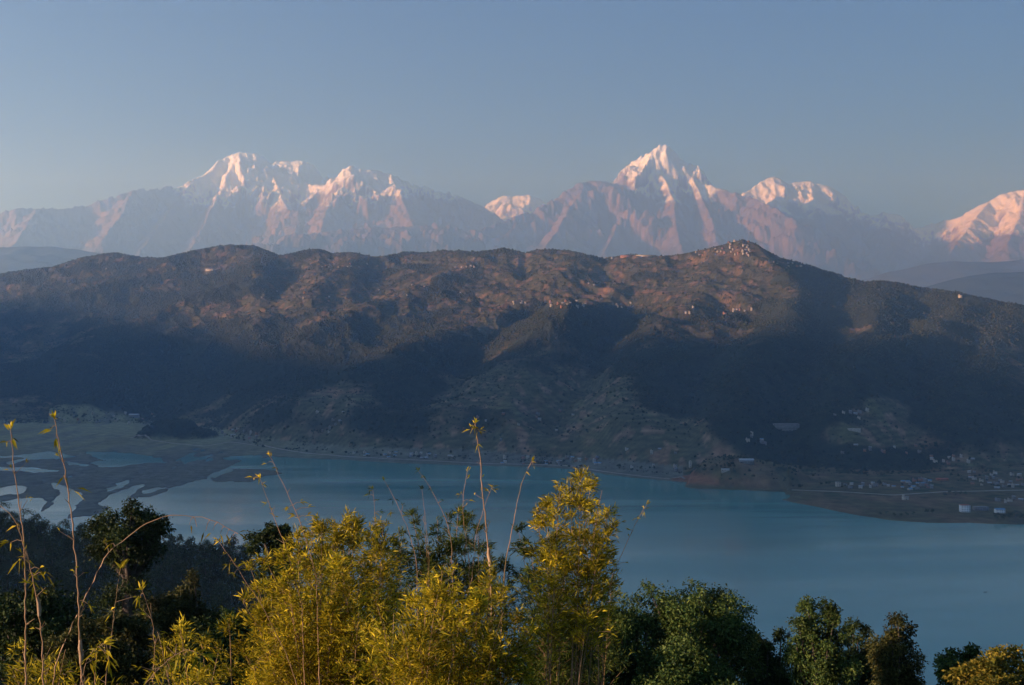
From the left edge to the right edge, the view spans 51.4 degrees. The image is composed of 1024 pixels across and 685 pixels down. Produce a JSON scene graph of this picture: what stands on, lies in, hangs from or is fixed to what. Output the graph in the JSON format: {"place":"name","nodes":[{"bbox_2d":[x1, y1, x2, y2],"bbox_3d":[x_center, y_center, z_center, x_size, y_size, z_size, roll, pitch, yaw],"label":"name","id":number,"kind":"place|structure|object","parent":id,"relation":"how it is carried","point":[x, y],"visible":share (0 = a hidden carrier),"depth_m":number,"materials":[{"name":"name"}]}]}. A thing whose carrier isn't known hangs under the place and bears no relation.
{"place":"outdoors","nodes":[
{"label":"outdoors","id":0,"kind":"place"},
{"bbox_2d":[0,246,101,272],"bbox_3d":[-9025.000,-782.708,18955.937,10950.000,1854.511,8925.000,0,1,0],"label":"distant hills","id":1,"kind":"structure","parent":0,"point":[19,258],"depth_m":18145.72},
{"bbox_2d":[131,435,258,445],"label":"road","id":2,"kind":"structure","parent":0,"point":[148,437],"depth_m":3076.26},
{"bbox_2d":[0,528,393,684],"bbox_3d":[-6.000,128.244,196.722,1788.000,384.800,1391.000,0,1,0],"label":"hillside","id":3,"kind":"structure","parent":0,"point":[34,541],"depth_m":620.17,"materials":[{"name":"green plant"}]},
{"bbox_2d":[0,501,11,519],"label":"forest tree","id":4,"kind":"object","parent":3,"relation":"on","point":[5,504],"visible":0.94,"depth_m":640.44,"materials":[{"name":"green plant"}]},
{"bbox_2d":[1,519,13,541],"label":"forest tree","id":5,"kind":"object","parent":3,"relation":"on","point":[3,522],"visible":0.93,"depth_m":627.83,"materials":[{"name":"green plant"}]},
{"bbox_2d":[0,571,17,596],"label":"forest tree","id":6,"kind":"object","parent":3,"relation":"on","point":[3,576],"visible":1,"depth_m":588.84,"materials":[{"name":"green plant"}]},
{"bbox_2d":[5,548,17,565],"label":"forest tree","id":7,"kind":"object","parent":3,"relation":"on","point":[11,556],"visible":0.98,"depth_m":611.46,"materials":[{"name":"green plant"}]},
{"bbox_2d":[6,566,17,576],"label":"forest tree","id":8,"kind":"object","parent":3,"relation":"on","point":[12,570],"visible":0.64,"depth_m":600.44,"materials":[{"name":"green plant"}]},
{"bbox_2d":[7,534,21,545],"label":"forest tree","id":9,"kind":"object","parent":3,"relation":"on","point":[12,536],"visible":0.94,"depth_m":622.48,"materials":[{"name":"green plant"}]},
{"bbox_2d":[0,419,38,684],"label":"bamboo shoot","id":10,"kind":"object","parent":3,"relation":"on","point":[13,441],"visible":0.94,"depth_m":9.52,"materials":[{"name":"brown plant"}]},
{"bbox_2d":[10,508,35,525],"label":"forest tree","id":11,"kind":"object","parent":3,"relation":"on","point":[23,512],"visible":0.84,"depth_m":638.23,"materials":[{"name":"green plant"}]},
{"bbox_2d":[18,574,31,586],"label":"forest tree","id":12,"kind":"object","parent":3,"relation":"on","point":[20,577],"visible":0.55,"depth_m":596.33,"materials":[{"name":"green plant"}]},
{"bbox_2d":[0,505,53,684],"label":"bamboo shoot","id":13,"kind":"object","parent":3,"relation":"on","point":[34,583],"visible":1,"depth_m":9.22,"materials":[{"name":"brown plant"}]},
{"bbox_2d":[18,580,36,591],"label":"forest tree","id":14,"kind":"object","parent":3,"relation":"on","point":[28,585],"visible":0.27,"depth_m":590.56,"materials":[{"name":"green plant"}]},
{"bbox_2d":[21,549,33,563],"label":"forest tree","id":15,"kind":"object","parent":3,"relation":"on","point":[29,553],"visible":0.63,"depth_m":614.78,"materials":[{"name":"green plant"}]},
{"bbox_2d":[21,522,37,543],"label":"forest tree","id":16,"kind":"object","parent":3,"relation":"on","point":[31,531],"visible":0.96,"depth_m":628.96,"materials":[{"name":"green plant"}]},
{"bbox_2d":[27,515,39,533],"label":"forest tree","id":17,"kind":"object","parent":3,"relation":"on","point":[34,519],"visible":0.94,"depth_m":641.57,"materials":[{"name":"green plant"}]},
{"bbox_2d":[32,513,49,528],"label":"forest tree","id":18,"kind":"object","parent":3,"relation":"on","point":[40,517],"visible":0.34,"depth_m":660.12,"materials":[{"name":"green plant"}]},
{"bbox_2d":[35,574,48,586],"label":"forest tree","id":19,"kind":"object","parent":3,"relation":"on","point":[41,578],"visible":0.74,"depth_m":599.36,"materials":[{"name":"green plant"}]},
{"bbox_2d":[39,520,50,536],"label":"forest tree","id":20,"kind":"object","parent":3,"relation":"on","point":[44,523],"visible":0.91,"depth_m":645.58,"materials":[{"name":"green plant"}]},
{"bbox_2d":[0,577,103,684],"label":"broadleaf tree","id":21,"kind":"object","parent":3,"relation":"on","point":[54,618],"visible":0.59,"depth_m":45.09,"materials":[{"name":"green plant"}]},
{"bbox_2d":[53,519,70,533],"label":"forest tree","id":22,"kind":"object","parent":3,"relation":"on","point":[66,525],"visible":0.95,"depth_m":639.64,"materials":[{"name":"green plant"}]},
{"bbox_2d":[1,637,123,684],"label":"bamboo clump","id":23,"kind":"object","parent":3,"relation":"on","point":[32,674],"visible":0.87,"depth_m":10.60,"materials":[{"name":"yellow plant"}]},
{"bbox_2d":[58,538,68,548],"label":"forest tree","id":24,"kind":"object","parent":3,"relation":"on","point":[62,541],"visible":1,"depth_m":630.10,"materials":[{"name":"green plant"}]},
{"bbox_2d":[37,410,94,684],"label":"bamboo shoot","id":25,"kind":"object","parent":3,"relation":"on","point":[80,647],"visible":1,"depth_m":9.51,"materials":[{"name":"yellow plant"}]},
{"bbox_2d":[63,574,81,597],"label":"forest tree","id":26,"kind":"object","parent":3,"relation":"on","point":[71,584],"visible":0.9,"depth_m":596.20,"materials":[{"name":"green plant"}]},
{"bbox_2d":[70,535,80,550],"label":"forest tree","id":27,"kind":"object","parent":3,"relation":"on","point":[77,540],"visible":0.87,"depth_m":628.57,"materials":[{"name":"green plant"}]},
{"bbox_2d":[73,546,83,560],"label":"forest tree","id":28,"kind":"object","parent":3,"relation":"on","point":[78,550],"visible":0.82,"depth_m":620.72,"materials":[{"name":"green plant"}]},
{"bbox_2d":[75,569,84,586],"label":"forest tree","id":29,"kind":"object","parent":3,"relation":"on","point":[78,572],"visible":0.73,"depth_m":604.79,"materials":[{"name":"green plant"}]},
{"bbox_2d":[76,522,84,543],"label":"forest tree","id":30,"kind":"object","parent":3,"relation":"on","point":[79,526],"visible":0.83,"depth_m":644.45,"materials":[{"name":"green plant"}]},
{"bbox_2d":[35,614,132,684],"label":"broadleaf tree","id":31,"kind":"object","parent":3,"relation":"on","point":[70,646],"visible":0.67,"depth_m":31.62,"materials":[{"name":"green plant"}]},
{"bbox_2d":[81,577,97,601],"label":"forest tree","id":32,"kind":"object","parent":3,"relation":"on","point":[84,583],"visible":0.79,"depth_m":594.51,"materials":[{"name":"green plant"}]},
{"bbox_2d":[88,591,102,608],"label":"forest tree","id":33,"kind":"object","parent":3,"relation":"on","point":[95,598],"visible":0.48,"depth_m":582.48,"materials":[{"name":"green plant"}]},
{"bbox_2d":[80,636,118,684],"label":"bamboo shoot","id":34,"kind":"object","parent":3,"relation":"on","point":[106,641],"visible":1,"depth_m":8.63,"materials":[{"name":"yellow plant"}]},
{"bbox_2d":[96,559,136,684],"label":"bamboo shoot","id":35,"kind":"object","parent":3,"relation":"on","point":[124,563],"visible":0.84,"depth_m":9.42,"materials":[{"name":"brown plant"}]},
{"bbox_2d":[77,496,175,629],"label":"broadleaf tree","id":36,"kind":"object","parent":3,"relation":"on","point":[138,549],"visible":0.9,"depth_m":65.61,"materials":[{"name":"green plant"}]},
{"bbox_2d":[90,610,163,684],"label":"broadleaf tree","id":37,"kind":"object","parent":3,"relation":"on","point":[134,631],"visible":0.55,"depth_m":43.80,"materials":[{"name":"green plant"}]},
{"bbox_2d":[0,518,275,684],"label":"forest","id":38,"kind":"object","parent":3,"relation":"on","point":[61,574],"visible":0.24,"depth_m":616.33,"materials":[{"name":"green plant"}]},
{"bbox_2d":[52,515,245,684],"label":"bamboo shoot","id":39,"kind":"object","parent":3,"relation":"on","point":[114,552],"visible":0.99,"depth_m":9.82,"materials":[{"name":"brown plant"}]},
{"bbox_2d":[134,580,168,684],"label":"bamboo shoot","id":40,"kind":"object","parent":3,"relation":"on","point":[140,588],"visible":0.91,"depth_m":10.03,"materials":[{"name":"yellow plant"}]},
{"bbox_2d":[164,541,185,565],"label":"forest tree","id":41,"kind":"object","parent":3,"relation":"on","point":[172,553],"visible":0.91,"depth_m":623.37,"materials":[{"name":"green plant"}]},
{"bbox_2d":[132,636,220,684],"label":"bamboo shoot","id":42,"kind":"object","parent":3,"relation":"on","point":[209,656],"visible":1,"depth_m":9.02,"materials":[{"name":"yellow plant"}]},
{"bbox_2d":[169,534,184,562],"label":"forest tree","id":43,"kind":"object","parent":3,"relation":"on","point":[181,537],"visible":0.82,"depth_m":631.11,"materials":[{"name":"green plant"}]},
{"bbox_2d":[172,578,183,590],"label":"forest tree","id":44,"kind":"object","parent":3,"relation":"on","point":[178,581],"visible":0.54,"depth_m":603.07,"materials":[{"name":"green plant"}]},
{"bbox_2d":[134,567,224,665],"bbox_3d":[-15.439,18.232,50.117,4.684,15.256,3.669,0,1,0],"label":"broadleaf tree","id":45,"kind":"object","parent":3,"relation":"on","point":[166,610],"visible":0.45,"depth_m":49.72,"materials":[{"name":"green plant"}]},
{"bbox_2d":[174,561,188,582],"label":"forest tree","id":46,"kind":"object","parent":3,"relation":"on","point":[181,571],"visible":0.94,"depth_m":612.22,"materials":[{"name":"green plant"}]},
{"bbox_2d":[180,539,194,554],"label":"forest tree","id":47,"kind":"object","parent":3,"relation":"on","point":[187,542],"visible":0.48,"depth_m":654.97,"materials":[{"name":"green plant"}]},
{"bbox_2d":[188,543,200,553],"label":"forest tree","id":48,"kind":"object","parent":3,"relation":"on","point":[195,545],"visible":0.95,"depth_m":638.24,"materials":[{"name":"green plant"}]},
{"bbox_2d":[132,610,262,684],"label":"bamboo clump","id":49,"kind":"object","parent":3,"relation":"on","point":[204,675],"visible":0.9,"depth_m":12.62,"materials":[{"name":"yellow plant"}]},
{"bbox_2d":[143,614,256,684],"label":"broadleaf tree","id":50,"kind":"object","parent":3,"relation":"on","point":[198,625],"visible":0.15,"depth_m":37.96,"materials":[{"name":"green plant"}]},
{"bbox_2d":[195,582,207,593],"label":"forest tree","id":51,"kind":"object","parent":3,"relation":"on","point":[204,589],"visible":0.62,"depth_m":603.91,"materials":[{"name":"green plant"}]},
{"bbox_2d":[199,539,214,554],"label":"forest tree","id":52,"kind":"object","parent":3,"relation":"on","point":[207,542],"visible":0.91,"depth_m":645.82,"materials":[{"name":"green plant"}]},
{"bbox_2d":[212,538,228,558],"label":"forest tree","id":53,"kind":"object","parent":3,"relation":"on","point":[218,547],"visible":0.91,"depth_m":638.54,"materials":[{"name":"green plant"}]},
{"bbox_2d":[195,605,260,684],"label":"broadleaf tree","id":54,"kind":"object","parent":3,"relation":"on","point":[224,640],"visible":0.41,"depth_m":33.81,"materials":[{"name":"green plant"}]},
{"bbox_2d":[221,550,237,575],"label":"forest tree","id":55,"kind":"object","parent":3,"relation":"on","point":[231,558],"visible":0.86,"depth_m":623.47,"materials":[{"name":"green plant"}]},
{"bbox_2d":[219,583,242,609],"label":"forest tree","id":56,"kind":"object","parent":3,"relation":"on","point":[227,598],"visible":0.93,"depth_m":594.14,"materials":[{"name":"green plant"}]},
{"bbox_2d":[225,534,238,552],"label":"forest tree","id":57,"kind":"object","parent":3,"relation":"on","point":[233,539],"visible":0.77,"depth_m":644.76,"materials":[{"name":"green plant"}]},
{"bbox_2d":[226,564,240,580],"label":"forest tree","id":58,"kind":"object","parent":3,"relation":"on","point":[231,568],"visible":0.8,"depth_m":615.71,"materials":[{"name":"green plant"}]},
{"bbox_2d":[230,548,241,564],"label":"forest tree","id":59,"kind":"object","parent":3,"relation":"on","point":[235,551],"visible":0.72,"depth_m":636.36,"materials":[{"name":"green plant"}]},
{"bbox_2d":[236,602,249,614],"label":"forest tree","id":60,"kind":"object","parent":3,"relation":"on","point":[242,607],"visible":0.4,"depth_m":586.78,"materials":[{"name":"green plant"}]},
{"bbox_2d":[235,550,251,565],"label":"forest tree","id":61,"kind":"object","parent":3,"relation":"on","point":[240,556],"visible":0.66,"depth_m":628.28,"materials":[{"name":"green plant"}]},
{"bbox_2d":[239,541,253,556],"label":"forest tree","id":62,"kind":"object","parent":3,"relation":"on","point":[241,549],"visible":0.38,"depth_m":653.87,"materials":[{"name":"green plant"}]},
{"bbox_2d":[244,572,256,585],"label":"forest tree","id":63,"kind":"object","parent":3,"relation":"on","point":[249,575],"visible":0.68,"depth_m":609.89,"materials":[{"name":"green plant"}]},
{"bbox_2d":[213,538,296,684],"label":"bamboo shoot","id":64,"kind":"object","parent":3,"relation":"on","point":[239,565],"visible":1,"depth_m":15.03,"materials":[{"name":"yellow plant"}]},
{"bbox_2d":[242,520,298,669],"bbox_3d":[-13.025,19.541,58.395,3.236,19.680,3.021,0,1,-40],"label":"broadleaf tree","id":65,"kind":"object","parent":3,"relation":"on","point":[269,536],"visible":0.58,"depth_m":57.73,"materials":[{"name":"green plant"}]},
{"bbox_2d":[245,474,304,684],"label":"bamboo shoot","id":66,"kind":"object","parent":3,"relation":"on","point":[259,477],"visible":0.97,"depth_m":15.53,"materials":[{"name":"yellow plant"}]},
{"bbox_2d":[262,450,324,684],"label":"bamboo shoot","id":67,"kind":"object","parent":3,"relation":"on","point":[286,508],"visible":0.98,"depth_m":15.53,"materials":[{"name":"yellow plant"}]},
{"bbox_2d":[224,508,412,684],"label":"bamboo clump","id":68,"kind":"object","parent":3,"relation":"on","point":[339,639],"visible":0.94,"depth_m":15.94,"materials":[{"name":"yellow plant"}]},
{"bbox_2d":[246,527,404,684],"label":"bamboo clump","id":69,"kind":"object","parent":3,"relation":"on","point":[279,569],"visible":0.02,"depth_m":21.65,"materials":[{"name":"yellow plant"}]},
{"bbox_2d":[363,485,384,683],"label":"bamboo shoot","id":70,"kind":"object","parent":3,"relation":"on","point":[372,487],"visible":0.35,"depth_m":19.03,"materials":[{"name":"yellow plant"}]},
{"bbox_2d":[382,476,423,615],"bbox_3d":[-1.934,6.173,19.087,0.788,7.587,0.318,0,1,0],"label":"bamboo shoot","id":71,"kind":"object","parent":3,"relation":"on","point":[407,528],"visible":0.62,"depth_m":19.03,"materials":[{"name":"yellow plant"}]},
{"bbox_2d":[418,485,433,665],"bbox_3d":[-1.559,6.577,20.077,0.355,7.814,0.282,0,1,-34],"label":"bamboo shoot","id":72,"kind":"object","parent":3,"relation":"on","point":[421,487],"visible":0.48,"depth_m":20.04,"materials":[{"name":"yellow plant"}]},
{"bbox_2d":[415,467,453,651],"bbox_3d":[-1.374,6.078,19.110,0.800,7.716,0.289,0,1,-6],"label":"bamboo shoot","id":73,"kind":"object","parent":3,"relation":"on","point":[447,525],"visible":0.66,"depth_m":19.03,"materials":[{"name":"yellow plant"}]},
{"bbox_2d":[377,504,515,684],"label":"bamboo clump","id":74,"kind":"object","parent":3,"relation":"on","point":[428,562],"visible":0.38,"depth_m":20.58,"materials":[{"name":"green plant"}]},
{"bbox_2d":[351,559,546,684],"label":"bamboo clump","id":75,"kind":"object","parent":3,"relation":"on","point":[490,660],"visible":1,"depth_m":13.08,"materials":[{"name":"yellow plant"}]},
{"bbox_2d":[453,467,474,664],"bbox_3d":[-0.776,5.746,18.075,0.370,7.303,0.333,1,1,43],"label":"bamboo shoot","id":76,"kind":"object","parent":3,"relation":"on","point":[463,522],"visible":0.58,"depth_m":18.03,"materials":[{"name":"yellow plant"}]},
{"bbox_2d":[463,417,492,683],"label":"bamboo shoot","id":77,"kind":"object","parent":3,"relation":"on","point":[474,427],"visible":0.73,"depth_m":15.51,"materials":[{"name":"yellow plant"}]},
{"bbox_2d":[465,484,497,654],"bbox_3d":[-0.471,5.547,17.034,0.566,6.585,0.277,0,1,0],"label":"bamboo shoot","id":78,"kind":"object","parent":3,"relation":"on","point":[477,528],"visible":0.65,"depth_m":17.03,"materials":[{"name":"yellow plant"}]},
{"bbox_2d":[500,456,534,672],"bbox_3d":[0.084,4.893,15.512,0.568,6.491,0.224,0,1,-12],"label":"bamboo shoot","id":79,"kind":"object","parent":3,"relation":"on","point":[533,458],"visible":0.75,"depth_m":15.52,"materials":[{"name":"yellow plant"}]},
{"bbox_2d":[486,521,635,684],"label":"bamboo clump","id":80,"kind":"object","parent":3,"relation":"on","point":[564,658],"visible":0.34,"depth_m":20.67,"materials":[{"name":"green plant"}]},
{"bbox_2d":[515,464,624,684],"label":"bamboo clump","id":81,"kind":"object","parent":3,"relation":"on","point":[599,560],"visible":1,"depth_m":17.35,"materials":[{"name":"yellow plant"}]},
{"bbox_2d":[527,625,646,684],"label":"broadleaf tree","id":82,"kind":"object","parent":3,"relation":"on","point":[627,672],"visible":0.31,"depth_m":33.62,"materials":[{"name":"green plant"}]},
{"bbox_2d":[599,500,649,684],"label":"bamboo shoot","id":83,"kind":"object","parent":3,"relation":"on","point":[615,584],"visible":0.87,"depth_m":18.04,"materials":[{"name":"yellow plant"}]},
{"bbox_2d":[599,604,668,684],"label":"broadleaf tree","id":84,"kind":"object","parent":3,"relation":"on","point":[634,631],"visible":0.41,"depth_m":39.96,"materials":[{"name":"green plant"}]},
{"bbox_2d":[625,630,752,684],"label":"broadleaf tree","id":85,"kind":"object","parent":3,"relation":"on","point":[688,665],"visible":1,"depth_m":33.73,"materials":[{"name":"green plant"}]},
{"bbox_2d":[617,577,775,681],"bbox_3d":[7.174,16.002,44.106,7.668,12.630,5.459,0,1,0],"label":"broadleaf tree","id":86,"kind":"object","parent":3,"relation":"on","point":[716,624],"visible":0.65,"depth_m":43.43,"materials":[{"name":"green plant"}]},
{"bbox_2d":[738,626,794,684],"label":"broadleaf tree","id":87,"kind":"object","parent":3,"relation":"on","point":[778,675],"visible":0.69,"depth_m":47.73,"materials":[{"name":"green plant"}]},
{"bbox_2d":[776,594,867,684],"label":"broadleaf tree","id":88,"kind":"object","parent":3,"relation":"on","point":[811,662],"visible":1,"depth_m":55.66,"materials":[{"name":"green plant"}]},
{"bbox_2d":[839,617,874,684],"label":"broadleaf tree","id":89,"kind":"object","parent":3,"relation":"on","point":[864,631],"visible":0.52,"depth_m":59.97,"materials":[{"name":"green plant"}]},
{"bbox_2d":[859,610,930,684],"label":"broadleaf tree","id":90,"kind":"object","parent":3,"relation":"on","point":[890,655],"visible":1,"depth_m":51.65,"materials":[{"name":"green plant"}]},
{"bbox_2d":[932,642,984,684],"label":"broadleaf tree","id":91,"kind":"object","parent":3,"relation":"on","point":[948,661],"visible":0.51,"depth_m":49.95,"materials":[{"name":"green plant"}]},
{"bbox_2d":[941,642,1023,684],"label":"broadleaf tree","id":92,"kind":"object","parent":3,"relation":"on","point":[992,667],"visible":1,"depth_m":34.00,"materials":[{"name":"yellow plant"}]},
{"bbox_2d":[264,445,684,478],"bbox_3d":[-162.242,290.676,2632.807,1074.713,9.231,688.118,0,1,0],"label":"road","id":93,"kind":"structure","parent":0,"point":[482,463],"depth_m":2584.22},
{"bbox_2d":[0,239,1023,523],"bbox_3d":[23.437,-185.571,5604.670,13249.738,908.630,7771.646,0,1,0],"label":"hill terrain","id":94,"kind":"structure","parent":0,"point":[608,442],"depth_m":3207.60,"materials":[{"name":"green plant"}]},
{"bbox_2d":[739,458,753,464],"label":"building","id":95,"kind":"structure","parent":94,"relation":"on","point":[749,461],"depth_m":2248.12,"materials":[{"name":"grey concrete"}]},
{"bbox_2d":[772,423,799,430],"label":"building","id":96,"kind":"structure","parent":94,"relation":"on","point":[788,426],"depth_m":2586.61,"materials":[{"name":"grey concrete"}]},
{"bbox_2d":[847,428,860,432],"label":"building","id":97,"kind":"structure","parent":94,"relation":"on","point":[855,429],"depth_m":2547.52,"materials":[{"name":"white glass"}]},
{"bbox_2d":[959,504,969,511],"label":"building","id":98,"kind":"structure","parent":94,"relation":"on","point":[964,507],"depth_m":1880.78,"materials":[{"name":"white glass"}]},
{"bbox_2d":[972,506,988,510],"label":"building","id":99,"kind":"structure","parent":94,"relation":"on","point":[980,508],"depth_m":1899.36,"materials":[{"name":"grey concrete"}]},
{"bbox_2d":[994,508,1005,512],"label":"building","id":100,"kind":"structure","parent":94,"relation":"on","point":[999,510],"depth_m":1874.76,"materials":[{"name":"white glass"}]},
{"bbox_2d":[0,448,1023,684],"bbox_3d":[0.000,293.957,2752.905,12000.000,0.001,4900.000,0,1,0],"label":"lake water","id":101,"kind":"structure","parent":0,"point":[773,557],"depth_m":1700.94,"materials":[{"name":"blue liquid"}]},
{"bbox_2d":[0,144,1023,279],"bbox_3d":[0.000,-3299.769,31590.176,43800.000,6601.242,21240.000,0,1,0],"label":"snow mountains","id":102,"kind":"structure","parent":0,"point":[663,200],"depth_m":30724.88,"materials":[{"name":"white snow"}]},
{"bbox_2d":[0,0,1023,227],"label":"sky","id":103,"kind":"structure","parent":0,"point":[913,110],"materials":[{"name":"blue"}]},
{"bbox_2d":[799,490,1019,494],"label":"road","id":104,"kind":"structure","parent":0,"point":[910,493],"depth_m":2106.79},
{"bbox_2d":[860,260,1023,286],"bbox_3d":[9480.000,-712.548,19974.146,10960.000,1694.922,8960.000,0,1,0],"label":"distant hills","id":105,"kind":"structure","parent":0,"point":[925,275],"depth_m":19362.53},
{"bbox_2d":[927,272,1023,304],"bbox_3d":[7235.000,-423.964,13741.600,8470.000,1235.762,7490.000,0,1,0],"label":"distant hills","id":106,"kind":"structure","parent":0,"point":[1006,287],"depth_m":12983.98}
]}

